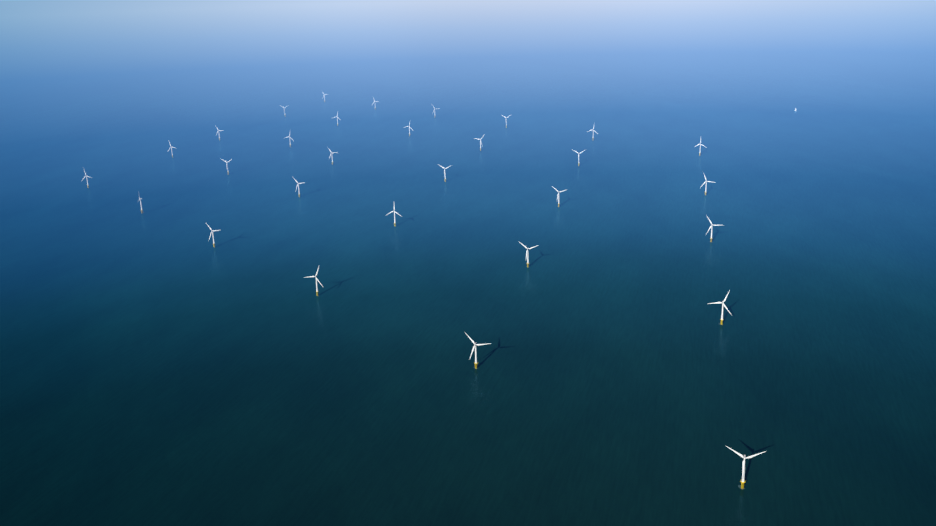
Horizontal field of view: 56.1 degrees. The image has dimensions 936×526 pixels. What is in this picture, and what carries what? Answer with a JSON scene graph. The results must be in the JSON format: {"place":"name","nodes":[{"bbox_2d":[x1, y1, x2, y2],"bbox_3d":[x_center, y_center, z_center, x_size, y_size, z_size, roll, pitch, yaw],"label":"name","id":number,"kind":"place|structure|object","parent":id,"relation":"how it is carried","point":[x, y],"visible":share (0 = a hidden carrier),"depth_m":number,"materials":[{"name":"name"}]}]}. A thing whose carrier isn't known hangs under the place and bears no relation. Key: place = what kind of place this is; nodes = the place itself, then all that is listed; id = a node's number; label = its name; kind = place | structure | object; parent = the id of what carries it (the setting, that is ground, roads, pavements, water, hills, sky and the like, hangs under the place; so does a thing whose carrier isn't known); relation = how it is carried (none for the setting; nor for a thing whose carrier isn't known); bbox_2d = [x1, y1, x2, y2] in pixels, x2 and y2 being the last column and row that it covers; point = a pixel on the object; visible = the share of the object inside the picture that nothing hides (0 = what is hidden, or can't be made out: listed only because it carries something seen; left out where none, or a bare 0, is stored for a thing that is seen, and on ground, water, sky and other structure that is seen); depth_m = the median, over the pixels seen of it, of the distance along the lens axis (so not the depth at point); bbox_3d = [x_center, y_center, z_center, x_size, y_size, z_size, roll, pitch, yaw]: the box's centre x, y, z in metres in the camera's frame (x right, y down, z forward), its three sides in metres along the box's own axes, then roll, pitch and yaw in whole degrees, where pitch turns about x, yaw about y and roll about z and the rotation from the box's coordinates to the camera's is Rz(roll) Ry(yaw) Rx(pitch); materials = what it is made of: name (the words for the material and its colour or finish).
{"place":"outdoors","nodes":[
{"label":"outdoors","id":0,"kind":"place"},
{"bbox_2d":[0,0,30,1],"label":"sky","id":1,"kind":"structure","parent":0,"point":[0,0],"materials":[{"name":"blue"}]},
{"bbox_2d":[0,0,935,525],"bbox_3d":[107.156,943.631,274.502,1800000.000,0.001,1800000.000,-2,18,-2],"label":"sea water","id":2,"kind":"structure","parent":0,"point":[164,360],"depth_m":3262.83,"materials":[{"name":"blue liquid"}]},
{"bbox_2d":[205,222,218,247],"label":"turbine","id":3,"kind":"object","parent":2,"relation":"on","point":[213,235],"visible":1,"depth_m":3556.08,"materials":[{"name":"metal"}]},
{"bbox_2d":[304,267,322,295],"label":"turbine","id":4,"kind":"object","parent":2,"relation":"on","point":[317,291],"visible":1,"depth_m":2950.43,"materials":[{"name":"metal"}]},
{"bbox_2d":[388,206,400,226],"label":"turbine","id":5,"kind":"object","parent":2,"relation":"on","point":[394,216],"visible":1,"depth_m":3780.46,"materials":[{"name":"metal"}]},
{"bbox_2d":[466,334,490,368],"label":"turbine","id":6,"kind":"object","parent":2,"relation":"on","point":[475,362],"visible":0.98,"depth_m":2347.24,"materials":[{"name":"metal"}]},
{"bbox_2d":[518,241,537,267],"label":"turbine","id":7,"kind":"object","parent":2,"relation":"on","point":[527,256],"visible":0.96,"depth_m":3175.28,"materials":[{"name":"metal"}]},
{"bbox_2d":[553,187,564,206],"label":"turbine","id":8,"kind":"object","parent":2,"relation":"on","point":[558,196],"visible":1,"depth_m":4016.51,"materials":[{"name":"metal"}]},
{"bbox_2d":[700,173,715,194],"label":"turbine","id":9,"kind":"object","parent":2,"relation":"on","point":[706,181],"visible":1,"depth_m":4140.36,"materials":[{"name":"metal"}]},
{"bbox_2d":[706,215,719,241],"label":"turbine","id":10,"kind":"object","parent":2,"relation":"on","point":[711,238],"visible":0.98,"depth_m":3405.17,"materials":[{"name":"metal"}]},
{"bbox_2d":[708,290,730,324],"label":"turbine","id":11,"kind":"object","parent":2,"relation":"on","point":[721,319],"visible":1,"depth_m":2589.21,"materials":[{"name":"metal"}]},
{"bbox_2d":[726,446,765,489],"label":"turbine","id":12,"kind":"object","parent":2,"relation":"on","point":[742,481],"visible":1,"depth_m":1750.67,"materials":[{"name":"metal"}]}
]}

